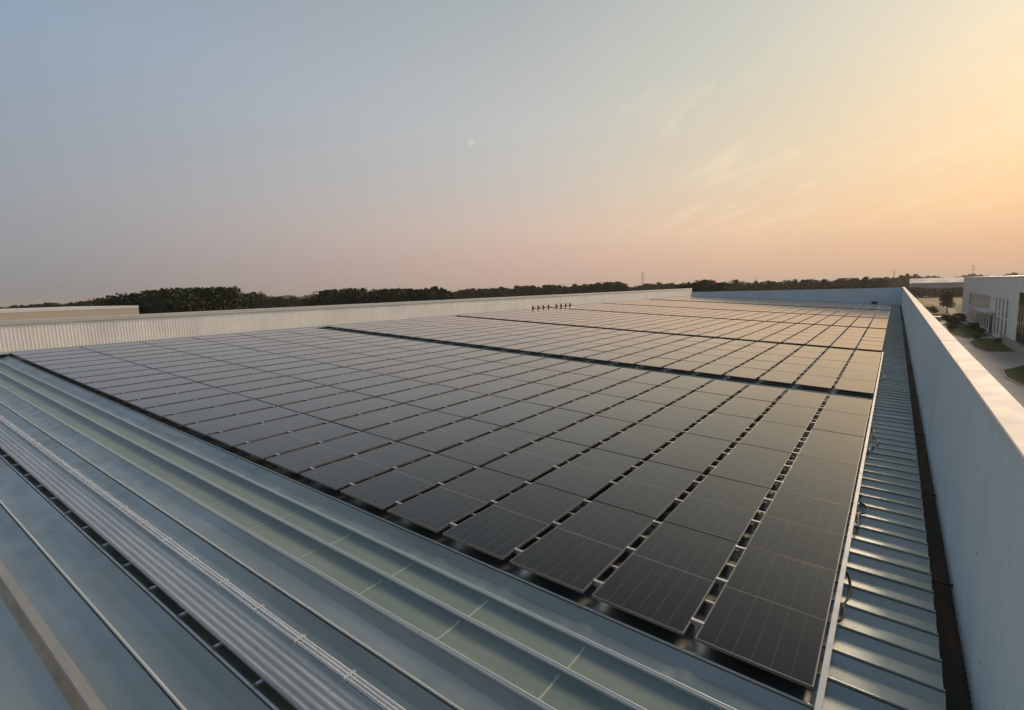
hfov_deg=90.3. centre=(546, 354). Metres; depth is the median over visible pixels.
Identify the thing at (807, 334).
solar panel
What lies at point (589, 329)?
solar panel
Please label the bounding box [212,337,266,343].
solar panel
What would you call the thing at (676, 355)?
solar panel
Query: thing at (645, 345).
solar panel
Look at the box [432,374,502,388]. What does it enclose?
solar panel
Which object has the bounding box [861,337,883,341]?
solar panel
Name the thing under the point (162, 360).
solar panel
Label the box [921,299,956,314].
track
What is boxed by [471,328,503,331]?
solar panel
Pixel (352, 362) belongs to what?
solar panel
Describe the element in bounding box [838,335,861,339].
solar panel
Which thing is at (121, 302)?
tree
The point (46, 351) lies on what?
solar panel
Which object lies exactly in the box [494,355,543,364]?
solar panel
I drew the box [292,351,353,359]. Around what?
solar panel
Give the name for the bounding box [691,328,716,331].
solar panel
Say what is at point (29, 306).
tree
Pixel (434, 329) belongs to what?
solar panel
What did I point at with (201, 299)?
tree
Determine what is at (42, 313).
warehouse
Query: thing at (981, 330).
shrub
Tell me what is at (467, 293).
tree
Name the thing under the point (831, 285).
tree
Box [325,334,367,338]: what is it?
solar panel
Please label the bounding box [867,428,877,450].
power cable
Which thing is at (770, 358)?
solar panel
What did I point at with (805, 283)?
tree
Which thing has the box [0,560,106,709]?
roof flashing
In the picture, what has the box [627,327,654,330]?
solar panel
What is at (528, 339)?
solar panel
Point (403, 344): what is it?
solar panel
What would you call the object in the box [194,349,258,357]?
solar panel
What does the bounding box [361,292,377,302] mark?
tree
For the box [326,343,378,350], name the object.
solar panel
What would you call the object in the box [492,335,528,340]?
solar panel
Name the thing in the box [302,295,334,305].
tree
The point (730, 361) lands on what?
solar panel
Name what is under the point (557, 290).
tree
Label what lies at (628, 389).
solar panel
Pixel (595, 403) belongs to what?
solar panel
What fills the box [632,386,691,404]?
solar panel
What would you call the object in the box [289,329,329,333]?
solar panel
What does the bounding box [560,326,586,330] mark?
solar panel
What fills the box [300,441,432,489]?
solar panel
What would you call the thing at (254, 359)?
solar panel
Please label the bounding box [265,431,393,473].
solar panel
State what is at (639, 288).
tree
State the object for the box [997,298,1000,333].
window
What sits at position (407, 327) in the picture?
solar panel
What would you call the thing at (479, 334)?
solar panel
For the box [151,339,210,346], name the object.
solar panel
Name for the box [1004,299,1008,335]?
window
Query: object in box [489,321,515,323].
solar panel
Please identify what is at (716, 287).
tree
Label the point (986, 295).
window
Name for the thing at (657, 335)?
solar panel
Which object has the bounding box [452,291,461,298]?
tree
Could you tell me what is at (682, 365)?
solar panel
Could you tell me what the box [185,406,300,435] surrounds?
solar panel
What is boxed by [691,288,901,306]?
parapet wall
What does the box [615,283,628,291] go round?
tree
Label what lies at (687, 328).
solar panel
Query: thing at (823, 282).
tree
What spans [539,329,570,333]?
solar panel
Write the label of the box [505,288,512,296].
tree
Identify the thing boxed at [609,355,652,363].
solar panel
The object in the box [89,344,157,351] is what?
solar panel
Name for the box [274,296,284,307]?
tree
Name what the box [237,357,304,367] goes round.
solar panel
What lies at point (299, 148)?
sky
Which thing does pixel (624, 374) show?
solar panel
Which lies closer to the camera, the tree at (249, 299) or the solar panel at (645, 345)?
the solar panel at (645, 345)
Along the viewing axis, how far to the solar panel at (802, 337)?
32.54 m
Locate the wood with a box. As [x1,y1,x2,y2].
[265,272,1022,299]
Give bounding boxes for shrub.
[930,306,938,313]
[941,315,954,323]
[946,323,957,329]
[949,318,960,324]
[952,313,967,320]
[963,322,980,331]
[977,328,985,333]
[993,337,1001,342]
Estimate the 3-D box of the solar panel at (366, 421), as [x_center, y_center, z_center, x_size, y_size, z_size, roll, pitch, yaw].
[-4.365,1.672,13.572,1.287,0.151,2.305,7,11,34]
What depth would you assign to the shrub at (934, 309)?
191.24 m
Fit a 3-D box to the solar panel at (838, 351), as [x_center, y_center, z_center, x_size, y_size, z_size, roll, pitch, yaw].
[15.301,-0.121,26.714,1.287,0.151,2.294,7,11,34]
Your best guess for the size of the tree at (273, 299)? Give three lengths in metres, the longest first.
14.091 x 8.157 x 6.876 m
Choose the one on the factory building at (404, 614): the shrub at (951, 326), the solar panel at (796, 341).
the solar panel at (796, 341)
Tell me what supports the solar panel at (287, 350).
on the factory building at (404, 614)
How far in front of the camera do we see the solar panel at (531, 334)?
31.78 m
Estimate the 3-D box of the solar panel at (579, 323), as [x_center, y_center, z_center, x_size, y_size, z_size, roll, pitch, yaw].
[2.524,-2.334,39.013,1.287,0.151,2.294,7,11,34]
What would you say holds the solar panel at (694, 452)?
on the factory building at (404, 614)
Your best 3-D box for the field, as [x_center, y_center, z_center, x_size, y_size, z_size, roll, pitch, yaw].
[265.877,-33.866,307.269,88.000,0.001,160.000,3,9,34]
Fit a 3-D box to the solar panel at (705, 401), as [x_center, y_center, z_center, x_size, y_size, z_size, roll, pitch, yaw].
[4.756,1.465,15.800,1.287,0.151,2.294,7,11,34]
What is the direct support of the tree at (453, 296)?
on the ground at (957, 308)
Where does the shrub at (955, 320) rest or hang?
on the lawn at (961, 330)
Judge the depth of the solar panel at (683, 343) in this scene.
28.80 m
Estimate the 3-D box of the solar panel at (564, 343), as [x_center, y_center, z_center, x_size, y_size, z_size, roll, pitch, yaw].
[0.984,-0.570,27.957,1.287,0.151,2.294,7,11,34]
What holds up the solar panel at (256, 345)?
on the factory building at (404, 614)
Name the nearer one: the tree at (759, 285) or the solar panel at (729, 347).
the solar panel at (729, 347)
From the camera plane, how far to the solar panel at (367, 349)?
24.69 m
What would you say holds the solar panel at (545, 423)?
on the factory building at (404, 614)
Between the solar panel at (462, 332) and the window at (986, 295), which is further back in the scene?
the window at (986, 295)
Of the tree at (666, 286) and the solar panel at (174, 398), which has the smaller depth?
the solar panel at (174, 398)
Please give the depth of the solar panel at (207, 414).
13.56 m
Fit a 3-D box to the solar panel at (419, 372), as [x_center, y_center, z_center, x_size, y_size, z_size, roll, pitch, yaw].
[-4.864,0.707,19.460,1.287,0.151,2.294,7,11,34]
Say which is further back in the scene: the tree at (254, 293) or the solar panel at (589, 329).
the tree at (254, 293)
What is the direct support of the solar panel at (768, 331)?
on the factory building at (404, 614)
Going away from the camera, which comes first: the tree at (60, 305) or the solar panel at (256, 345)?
the solar panel at (256, 345)
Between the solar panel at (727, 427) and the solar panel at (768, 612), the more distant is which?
the solar panel at (727, 427)
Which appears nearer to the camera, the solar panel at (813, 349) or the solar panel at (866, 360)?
the solar panel at (866, 360)
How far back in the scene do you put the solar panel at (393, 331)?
32.09 m
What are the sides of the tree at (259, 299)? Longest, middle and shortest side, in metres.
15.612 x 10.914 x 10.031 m
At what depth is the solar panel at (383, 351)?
24.06 m
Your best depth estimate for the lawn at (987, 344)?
100.97 m
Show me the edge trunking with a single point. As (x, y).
(819, 701)
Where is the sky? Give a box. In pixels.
[0,0,1023,306]
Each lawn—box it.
[945,322,987,337]
[970,338,1013,350]
[1003,365,1023,383]
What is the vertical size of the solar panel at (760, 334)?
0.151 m
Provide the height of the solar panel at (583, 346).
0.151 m
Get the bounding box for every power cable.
[838,571,851,621]
[854,494,868,527]
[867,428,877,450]
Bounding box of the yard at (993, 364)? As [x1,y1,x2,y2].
[940,322,1023,406]
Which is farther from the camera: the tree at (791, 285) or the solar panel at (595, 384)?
the tree at (791, 285)
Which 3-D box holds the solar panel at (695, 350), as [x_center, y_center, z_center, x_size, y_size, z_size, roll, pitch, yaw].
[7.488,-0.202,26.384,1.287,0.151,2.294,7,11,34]
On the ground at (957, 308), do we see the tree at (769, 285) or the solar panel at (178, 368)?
the tree at (769, 285)
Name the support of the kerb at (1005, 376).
on the yard at (993, 364)
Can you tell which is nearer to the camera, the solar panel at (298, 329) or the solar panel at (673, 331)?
the solar panel at (298, 329)
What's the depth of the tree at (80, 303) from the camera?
215.39 m
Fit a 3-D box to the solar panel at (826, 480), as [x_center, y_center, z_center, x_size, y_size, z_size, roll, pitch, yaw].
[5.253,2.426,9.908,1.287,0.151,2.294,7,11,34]
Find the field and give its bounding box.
[915,296,962,304]
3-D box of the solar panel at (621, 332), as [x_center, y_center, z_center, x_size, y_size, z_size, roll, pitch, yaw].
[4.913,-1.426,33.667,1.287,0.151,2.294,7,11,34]
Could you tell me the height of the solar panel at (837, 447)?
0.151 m
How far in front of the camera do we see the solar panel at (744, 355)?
24.84 m
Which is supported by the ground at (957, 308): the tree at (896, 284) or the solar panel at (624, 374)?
the tree at (896, 284)
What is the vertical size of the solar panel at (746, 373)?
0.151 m
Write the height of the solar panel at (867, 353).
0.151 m
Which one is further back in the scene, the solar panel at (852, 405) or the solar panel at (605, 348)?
the solar panel at (605, 348)
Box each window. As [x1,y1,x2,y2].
[983,295,986,326]
[985,295,988,327]
[987,296,989,328]
[993,297,997,332]
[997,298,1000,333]
[1000,298,1004,334]
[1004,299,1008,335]
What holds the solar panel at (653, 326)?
on the factory building at (404, 614)
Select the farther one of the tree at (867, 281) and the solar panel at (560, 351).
the tree at (867, 281)
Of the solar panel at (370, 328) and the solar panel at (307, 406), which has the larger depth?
the solar panel at (370, 328)
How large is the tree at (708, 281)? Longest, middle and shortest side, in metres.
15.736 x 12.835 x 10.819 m
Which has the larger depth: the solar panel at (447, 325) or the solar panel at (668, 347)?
the solar panel at (447, 325)
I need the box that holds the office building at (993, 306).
[961,275,1023,356]
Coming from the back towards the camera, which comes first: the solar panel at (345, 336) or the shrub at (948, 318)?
the shrub at (948, 318)
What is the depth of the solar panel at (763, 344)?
28.82 m
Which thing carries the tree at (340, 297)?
on the ground at (957, 308)
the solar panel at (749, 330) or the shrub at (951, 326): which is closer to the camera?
the solar panel at (749, 330)
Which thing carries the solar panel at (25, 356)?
on the factory building at (404, 614)
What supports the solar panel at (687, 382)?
on the factory building at (404, 614)
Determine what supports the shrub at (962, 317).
on the lawn at (961, 330)
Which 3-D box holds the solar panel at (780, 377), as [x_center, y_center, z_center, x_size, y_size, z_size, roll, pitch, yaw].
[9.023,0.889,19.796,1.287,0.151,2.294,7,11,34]
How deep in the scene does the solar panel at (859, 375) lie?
20.21 m
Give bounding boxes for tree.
[23,304,35,307]
[31,304,46,307]
[46,303,60,306]
[50,304,72,306]
[65,301,94,306]
[84,298,102,305]
[99,296,118,305]
[109,292,156,313]
[112,296,140,310]
[140,290,154,295]
[142,288,198,313]
[151,289,162,299]
[177,286,219,311]
[201,286,245,310]
[220,288,250,309]
[241,293,254,308]
[250,291,264,307]
[253,293,275,308]
[268,297,280,307]
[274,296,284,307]
[277,298,293,307]
[288,296,300,306]
[300,298,309,306]
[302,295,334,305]
[311,289,335,303]
[320,288,343,304]
[324,290,349,304]
[344,288,356,293]
[346,289,366,303]
[358,287,368,295]
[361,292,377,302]
[368,288,399,302]
[372,289,403,302]
[394,287,411,301]
[404,288,420,300]
[415,288,436,300]
[430,286,439,299]
[432,287,451,299]
[447,291,458,299]
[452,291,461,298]
[460,289,473,298]
[473,288,485,297]
[486,288,493,297]
[489,288,502,297]
[497,286,508,296]
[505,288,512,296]
[510,285,519,295]
[513,286,526,296]
[528,285,536,295]
[533,287,544,295]
[542,284,557,294]
[554,285,561,293]
[556,284,565,293]
[561,287,572,293]
[567,287,575,293]
[573,285,581,293]
[583,284,597,292]
[598,282,614,291]
[613,281,621,291]
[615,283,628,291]
[633,285,642,290]
[648,284,656,289]
[655,282,664,289]
[663,283,672,288]
[672,284,691,288]
[689,281,710,291]
[695,279,715,286]
[705,282,733,291]
[727,279,740,290]
[739,283,759,290]
[754,282,765,290]
[760,280,775,290]
[773,282,791,289]
[782,282,789,289]
[786,279,797,289]
[794,279,811,289]
[809,280,823,289]
[817,279,828,287]
[822,282,837,288]
[835,278,846,288]
[840,280,853,288]
[851,278,864,288]
[858,277,875,287]
[874,278,890,287]
[887,277,898,287]
[889,278,899,287]
[900,273,909,287]
[937,291,956,312]
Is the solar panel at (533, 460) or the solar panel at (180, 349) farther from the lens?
the solar panel at (180, 349)
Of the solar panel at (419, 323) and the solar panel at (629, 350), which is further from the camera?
the solar panel at (419, 323)
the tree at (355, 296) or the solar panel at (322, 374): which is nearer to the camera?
the solar panel at (322, 374)
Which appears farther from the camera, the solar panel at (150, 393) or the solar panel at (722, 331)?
the solar panel at (722, 331)
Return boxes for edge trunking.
[814,352,883,709]
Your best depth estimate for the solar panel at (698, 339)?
30.69 m
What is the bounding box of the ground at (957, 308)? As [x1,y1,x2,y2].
[3,304,996,338]
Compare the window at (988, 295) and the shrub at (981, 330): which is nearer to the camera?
the shrub at (981, 330)
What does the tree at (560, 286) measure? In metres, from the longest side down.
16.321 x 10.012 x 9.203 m
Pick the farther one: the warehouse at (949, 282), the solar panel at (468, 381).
the warehouse at (949, 282)
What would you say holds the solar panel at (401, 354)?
on the factory building at (404, 614)
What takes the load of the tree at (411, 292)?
on the ground at (957, 308)
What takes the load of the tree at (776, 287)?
on the ground at (957, 308)
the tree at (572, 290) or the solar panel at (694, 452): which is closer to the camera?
the solar panel at (694, 452)
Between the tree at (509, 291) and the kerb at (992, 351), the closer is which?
the kerb at (992, 351)
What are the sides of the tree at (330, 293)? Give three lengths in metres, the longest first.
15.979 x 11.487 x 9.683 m
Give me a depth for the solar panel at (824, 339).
31.75 m
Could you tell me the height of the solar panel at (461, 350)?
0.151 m
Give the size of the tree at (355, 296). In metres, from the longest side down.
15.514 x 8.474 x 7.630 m
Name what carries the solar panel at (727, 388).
on the factory building at (404, 614)
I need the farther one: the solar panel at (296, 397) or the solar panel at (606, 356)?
the solar panel at (606, 356)
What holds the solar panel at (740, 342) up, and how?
on the factory building at (404, 614)
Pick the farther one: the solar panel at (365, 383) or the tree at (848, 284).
the tree at (848, 284)
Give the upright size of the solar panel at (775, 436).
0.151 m
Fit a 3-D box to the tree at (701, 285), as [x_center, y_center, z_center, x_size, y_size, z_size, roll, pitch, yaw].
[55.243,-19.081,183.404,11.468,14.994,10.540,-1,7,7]
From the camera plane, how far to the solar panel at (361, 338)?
28.63 m
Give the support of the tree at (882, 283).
on the ground at (957, 308)
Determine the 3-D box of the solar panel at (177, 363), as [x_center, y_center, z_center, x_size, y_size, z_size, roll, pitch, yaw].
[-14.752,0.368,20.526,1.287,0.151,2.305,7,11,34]
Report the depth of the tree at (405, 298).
151.93 m
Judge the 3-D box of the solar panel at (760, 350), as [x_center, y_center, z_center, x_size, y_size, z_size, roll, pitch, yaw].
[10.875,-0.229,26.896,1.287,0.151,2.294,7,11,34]
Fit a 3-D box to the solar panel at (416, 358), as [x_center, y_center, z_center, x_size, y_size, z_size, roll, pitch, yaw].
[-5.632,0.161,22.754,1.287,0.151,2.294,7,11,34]
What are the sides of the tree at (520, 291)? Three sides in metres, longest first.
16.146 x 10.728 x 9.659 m
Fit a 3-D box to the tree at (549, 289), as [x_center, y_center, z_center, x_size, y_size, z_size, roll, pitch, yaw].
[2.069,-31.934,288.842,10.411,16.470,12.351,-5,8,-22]
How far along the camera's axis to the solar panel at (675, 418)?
13.74 m
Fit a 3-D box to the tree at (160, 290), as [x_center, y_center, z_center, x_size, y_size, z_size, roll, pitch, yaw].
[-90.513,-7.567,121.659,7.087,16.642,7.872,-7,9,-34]
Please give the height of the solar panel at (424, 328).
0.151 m
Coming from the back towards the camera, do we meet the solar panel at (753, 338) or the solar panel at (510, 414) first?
the solar panel at (753, 338)
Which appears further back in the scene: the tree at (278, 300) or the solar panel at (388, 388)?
the tree at (278, 300)
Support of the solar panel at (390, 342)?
on the factory building at (404, 614)
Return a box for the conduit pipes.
[0,415,405,709]
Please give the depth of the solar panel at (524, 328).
35.04 m
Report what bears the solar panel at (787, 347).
on the factory building at (404, 614)
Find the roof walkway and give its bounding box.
[0,421,383,709]
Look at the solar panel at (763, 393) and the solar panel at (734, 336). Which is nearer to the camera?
the solar panel at (763, 393)
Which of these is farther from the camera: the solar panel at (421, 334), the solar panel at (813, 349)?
the solar panel at (421, 334)
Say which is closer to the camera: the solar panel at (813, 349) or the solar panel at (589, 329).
the solar panel at (813, 349)
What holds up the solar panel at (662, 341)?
on the factory building at (404, 614)
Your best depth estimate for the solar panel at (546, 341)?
28.60 m
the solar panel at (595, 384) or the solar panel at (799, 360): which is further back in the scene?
the solar panel at (799, 360)
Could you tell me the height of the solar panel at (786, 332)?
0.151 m
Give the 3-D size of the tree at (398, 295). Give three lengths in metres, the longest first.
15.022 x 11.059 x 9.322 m
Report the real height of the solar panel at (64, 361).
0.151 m
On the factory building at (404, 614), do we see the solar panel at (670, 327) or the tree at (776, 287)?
the solar panel at (670, 327)
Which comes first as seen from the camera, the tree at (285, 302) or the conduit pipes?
the conduit pipes
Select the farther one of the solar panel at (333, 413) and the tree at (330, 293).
the tree at (330, 293)
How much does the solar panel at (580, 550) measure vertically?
0.151 m
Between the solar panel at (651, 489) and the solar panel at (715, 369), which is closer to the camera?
the solar panel at (651, 489)
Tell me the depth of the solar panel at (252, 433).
12.16 m
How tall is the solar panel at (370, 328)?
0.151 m
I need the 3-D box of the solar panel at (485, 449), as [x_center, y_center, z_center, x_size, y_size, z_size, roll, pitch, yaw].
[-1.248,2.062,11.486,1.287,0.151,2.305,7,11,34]
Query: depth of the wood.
1019.97 m
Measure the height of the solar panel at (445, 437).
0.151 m
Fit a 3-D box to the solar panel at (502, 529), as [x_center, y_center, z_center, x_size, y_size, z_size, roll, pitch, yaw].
[-0.483,2.608,8.188,1.287,0.151,2.294,7,11,34]
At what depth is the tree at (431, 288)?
169.81 m
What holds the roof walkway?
on the factory building at (404, 614)
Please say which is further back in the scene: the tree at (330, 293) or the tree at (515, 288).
the tree at (515, 288)
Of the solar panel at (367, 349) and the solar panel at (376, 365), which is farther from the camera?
the solar panel at (367, 349)
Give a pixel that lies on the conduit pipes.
(366, 688)
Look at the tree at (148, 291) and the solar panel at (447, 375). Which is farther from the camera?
the tree at (148, 291)
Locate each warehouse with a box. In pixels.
[0,305,138,320]
[909,275,1018,288]
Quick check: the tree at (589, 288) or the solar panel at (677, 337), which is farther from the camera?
the tree at (589, 288)
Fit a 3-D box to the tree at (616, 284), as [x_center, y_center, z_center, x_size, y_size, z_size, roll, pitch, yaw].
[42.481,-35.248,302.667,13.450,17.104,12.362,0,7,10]
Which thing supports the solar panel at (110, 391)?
on the factory building at (404, 614)
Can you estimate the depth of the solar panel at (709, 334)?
33.32 m
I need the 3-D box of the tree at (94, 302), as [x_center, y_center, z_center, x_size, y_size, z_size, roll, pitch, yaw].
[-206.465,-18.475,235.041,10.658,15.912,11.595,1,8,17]
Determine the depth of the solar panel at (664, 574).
6.52 m
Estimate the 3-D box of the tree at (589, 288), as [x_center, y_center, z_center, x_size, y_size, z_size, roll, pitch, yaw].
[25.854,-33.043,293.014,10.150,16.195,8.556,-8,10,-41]
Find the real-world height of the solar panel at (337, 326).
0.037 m
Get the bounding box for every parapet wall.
[0,288,691,356]
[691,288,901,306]
[901,287,1023,709]
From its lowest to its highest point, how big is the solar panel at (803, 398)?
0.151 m
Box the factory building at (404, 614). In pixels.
[0,296,971,709]
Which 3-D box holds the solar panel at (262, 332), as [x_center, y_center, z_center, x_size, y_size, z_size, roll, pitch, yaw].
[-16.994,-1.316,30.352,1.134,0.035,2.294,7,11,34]
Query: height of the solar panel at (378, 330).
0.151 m
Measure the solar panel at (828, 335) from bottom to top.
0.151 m
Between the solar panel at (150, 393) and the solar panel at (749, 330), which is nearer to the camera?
the solar panel at (150, 393)
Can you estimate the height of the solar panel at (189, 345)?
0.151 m
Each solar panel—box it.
[10,347,84,355]
[17,349,94,358]
[25,352,103,362]
[33,355,114,365]
[42,358,126,369]
[51,361,137,374]
[61,365,151,378]
[72,369,165,383]
[81,342,145,349]
[84,373,179,389]
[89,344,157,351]
[97,377,195,395]
[98,346,167,354]
[108,349,179,357]
[112,382,213,401]
[118,352,191,361]
[127,387,232,408]
[129,354,204,364]
[141,337,199,343]
[142,358,218,368]
[145,393,252,416]
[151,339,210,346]
[155,361,232,372]
[160,342,221,348]
[164,399,275,425]
[169,364,249,377]
[172,344,232,351]
[183,346,246,354]
[183,368,265,382]
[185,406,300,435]
[191,334,245,338]
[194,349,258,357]
[199,372,283,387]
[202,335,255,341]
[207,351,274,360]
[208,413,328,446]
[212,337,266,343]
[217,376,303,392]
[223,354,289,363]
[224,339,279,345]
[235,422,358,459]
[236,341,293,348]
[236,381,325,398]
[237,330,282,334]
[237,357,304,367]
[247,332,296,336]
[248,343,307,350]
[254,360,323,371]
[257,386,348,406]
[259,334,307,338]
[262,346,320,353]
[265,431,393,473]
[271,335,319,340]
[271,363,341,375]
[276,327,319,331]
[276,348,337,356]
[280,391,373,413]
[284,337,332,343]
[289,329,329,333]
[289,367,361,380]
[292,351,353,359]
[296,339,346,345]
[299,330,342,334]
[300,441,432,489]
[305,397,400,421]
[308,353,371,363]
[308,371,382,385]
[311,341,361,347]
[312,332,356,336]
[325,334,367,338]
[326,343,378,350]
[326,356,389,366]
[327,324,363,327]
[329,375,405,390]
[333,404,431,430]
[338,325,374,328]
[338,335,380,340]
[340,453,476,509]
[341,345,393,353]
[343,359,409,370]
[350,326,388,330]
[352,337,396,342]
[352,379,430,396]
[357,348,411,355]
[358,321,392,324]
[361,328,399,331]
[363,363,429,374]
[364,411,464,441]
[367,339,412,344]
[369,323,402,325]
[374,329,414,333]
[375,350,429,359]
[378,384,457,403]
[381,341,427,347]
[382,324,412,327]
[384,296,890,337]
[385,366,452,378]
[387,330,425,335]
[387,466,527,532]
[391,325,426,328]
[393,353,448,362]
[398,343,443,349]
[399,418,501,452]
[401,332,442,336]
[405,326,440,329]
[405,389,486,410]
[407,370,476,383]
[408,322,439,324]
[412,356,469,365]
[415,334,456,338]
[415,345,463,352]
[417,328,451,331]
[421,323,449,325]
[431,329,468,333]
[431,335,470,340]
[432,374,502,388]
[433,324,461,327]
[433,347,482,355]
[435,359,490,369]
[436,395,518,418]
[438,427,542,466]
[443,321,473,323]
[443,325,476,328]
[443,481,586,559]
[445,330,480,334]
[447,337,488,342]
[452,350,502,358]
[456,322,484,324]
[456,362,513,373]
[458,378,529,394]
[460,326,491,329]
[461,332,497,336]
[463,339,505,344]
[469,401,552,426]
[471,323,495,325]
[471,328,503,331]
[472,353,520,361]
[476,333,511,338]
[480,365,538,377]
[481,341,523,347]
[482,324,510,327]
[483,437,589,481]
[488,329,520,333]
[488,383,559,400]
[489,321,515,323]
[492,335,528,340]
[494,325,525,328]
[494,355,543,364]
[499,343,541,349]
[500,330,533,334]
[504,322,527,324]
[507,369,564,382]
[508,408,590,436]
[509,326,539,329]
[509,337,547,342]
[509,500,655,593]
[517,358,567,368]
[518,323,540,325]
[519,332,551,336]
[519,345,561,352]
[519,388,592,407]
[523,328,552,331]
[527,339,565,344]
[529,324,554,327]
[534,333,567,338]
[534,373,593,387]
[534,448,641,498]
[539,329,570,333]
[539,347,582,354]
[542,361,593,372]
[543,325,572,328]
[545,340,584,346]
[549,415,633,447]
[550,335,584,340]
[554,330,584,334]
[554,393,627,414]
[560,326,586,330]
[561,350,604,357]
[564,377,623,392]
[565,342,604,349]
[566,322,593,325]
[568,337,603,342]
[568,364,620,376]
[572,332,603,336]
[574,328,600,331]
[581,323,607,326]
[584,352,628,360]
[586,345,624,351]
[587,339,623,344]
[589,333,619,338]
[591,329,619,333]
[592,399,666,423]
[592,520,737,635]
[594,460,701,519]
[595,424,679,459]
[596,368,648,380]
[597,324,622,327]
[597,381,656,398]
[607,330,633,334]
[607,335,639,340]
[607,340,643,346]
[608,347,646,354]
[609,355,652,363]
[611,326,636,329]
[626,332,653,336]
[626,337,658,341]
[626,371,679,385]
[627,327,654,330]
[629,342,664,348]
[630,349,670,357]
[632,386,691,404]
[635,357,678,367]
[635,405,708,432]
[641,324,665,327]
[642,333,670,338]
[645,328,671,331]
[646,338,678,344]
[648,433,732,473]
[652,344,686,351]
[655,351,694,359]
[659,326,681,329]
[659,375,712,390]
[661,329,687,333]
[663,360,706,371]
[664,335,691,339]
[664,474,769,543]
[667,340,699,346]
[672,391,730,411]
[674,327,698,330]
[674,347,709,353]
[680,331,706,335]
[681,354,721,363]
[681,412,754,442]
[684,337,711,341]
[689,342,721,348]
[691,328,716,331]
[691,545,836,689]
[693,363,735,374]
[694,380,747,395]
[698,332,724,336]
[700,349,733,356]
[704,338,732,343]
[708,443,791,489]
[709,357,748,366]
[711,329,733,333]
[712,344,744,350]
[714,397,772,419]
[718,334,745,338]
[724,367,767,379]
[725,351,759,359]
[726,340,753,345]
[727,331,752,334]
[732,384,785,401]
[733,420,806,452]
[736,346,769,353]
[737,360,777,369]
[738,328,760,331]
[739,335,764,340]
[747,490,849,572]
[749,342,775,347]
[750,332,772,336]
[752,354,786,362]
[756,329,777,333]
[758,370,800,383]
[760,337,786,342]
[760,403,817,427]
[762,348,794,355]
[767,334,792,338]
[769,363,808,373]
[773,344,800,350]
[774,389,826,408]
[775,331,798,334]
[775,454,857,506]
[781,356,815,365]
[783,339,809,344]
[788,335,813,339]
[789,351,821,358]
[792,429,863,465]
[794,374,836,388]
[795,332,818,336]
[798,346,826,352]
[802,366,841,377]
[805,340,832,346]
[810,337,835,341]
[810,409,868,436]
[812,359,845,368]
[816,334,839,337]
[817,353,849,361]
[819,395,871,415]
[824,348,852,355]
[830,342,856,348]
[833,338,859,343]
[833,378,874,393]
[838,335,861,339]
[838,369,876,381]
[844,362,878,371]
[847,356,879,364]
[852,350,880,357]
[855,344,882,350]
[858,340,882,345]
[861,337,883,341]
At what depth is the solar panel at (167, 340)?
26.50 m
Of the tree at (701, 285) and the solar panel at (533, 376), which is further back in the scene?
the tree at (701, 285)
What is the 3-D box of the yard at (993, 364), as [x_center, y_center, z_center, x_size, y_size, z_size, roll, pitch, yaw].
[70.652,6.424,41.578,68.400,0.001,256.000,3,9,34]
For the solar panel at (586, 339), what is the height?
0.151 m
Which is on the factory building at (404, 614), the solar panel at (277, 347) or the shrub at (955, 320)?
the solar panel at (277, 347)
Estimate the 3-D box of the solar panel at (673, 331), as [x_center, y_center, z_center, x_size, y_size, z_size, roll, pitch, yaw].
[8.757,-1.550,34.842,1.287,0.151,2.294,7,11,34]
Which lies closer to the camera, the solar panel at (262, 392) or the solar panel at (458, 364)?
the solar panel at (262, 392)
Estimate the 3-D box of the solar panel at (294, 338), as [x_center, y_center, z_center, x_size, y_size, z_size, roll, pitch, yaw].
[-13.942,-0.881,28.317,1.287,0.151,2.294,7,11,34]
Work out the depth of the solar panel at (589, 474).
9.89 m
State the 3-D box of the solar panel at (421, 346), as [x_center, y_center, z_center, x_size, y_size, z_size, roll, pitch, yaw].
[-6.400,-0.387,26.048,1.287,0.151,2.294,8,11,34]
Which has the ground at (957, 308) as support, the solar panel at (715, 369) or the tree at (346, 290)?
the tree at (346, 290)
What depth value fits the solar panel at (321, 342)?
26.75 m
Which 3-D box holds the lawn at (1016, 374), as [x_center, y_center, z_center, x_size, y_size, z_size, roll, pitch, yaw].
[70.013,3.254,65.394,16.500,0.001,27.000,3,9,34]
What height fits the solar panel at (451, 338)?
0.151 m
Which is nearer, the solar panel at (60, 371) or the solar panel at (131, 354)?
the solar panel at (60, 371)
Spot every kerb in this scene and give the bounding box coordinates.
[944,322,989,337]
[969,338,1015,351]
[1001,365,1023,385]
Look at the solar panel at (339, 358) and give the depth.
22.08 m
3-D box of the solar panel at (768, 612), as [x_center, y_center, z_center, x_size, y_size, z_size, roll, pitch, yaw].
[2.633,3.000,6.101,1.287,0.151,2.294,7,11,34]
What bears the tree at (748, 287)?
on the ground at (957, 308)
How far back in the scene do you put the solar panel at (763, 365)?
22.30 m
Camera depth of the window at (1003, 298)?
108.02 m
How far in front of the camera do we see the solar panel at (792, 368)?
21.64 m
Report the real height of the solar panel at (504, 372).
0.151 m
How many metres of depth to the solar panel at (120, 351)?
23.17 m
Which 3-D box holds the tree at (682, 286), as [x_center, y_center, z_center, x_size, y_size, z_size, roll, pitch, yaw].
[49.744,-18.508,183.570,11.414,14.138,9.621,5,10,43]
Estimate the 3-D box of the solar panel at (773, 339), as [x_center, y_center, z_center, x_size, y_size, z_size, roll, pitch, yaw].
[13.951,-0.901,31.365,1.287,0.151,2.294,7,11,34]
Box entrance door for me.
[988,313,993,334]
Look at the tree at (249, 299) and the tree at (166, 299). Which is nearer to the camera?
the tree at (166, 299)
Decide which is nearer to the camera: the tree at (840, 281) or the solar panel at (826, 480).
the solar panel at (826, 480)

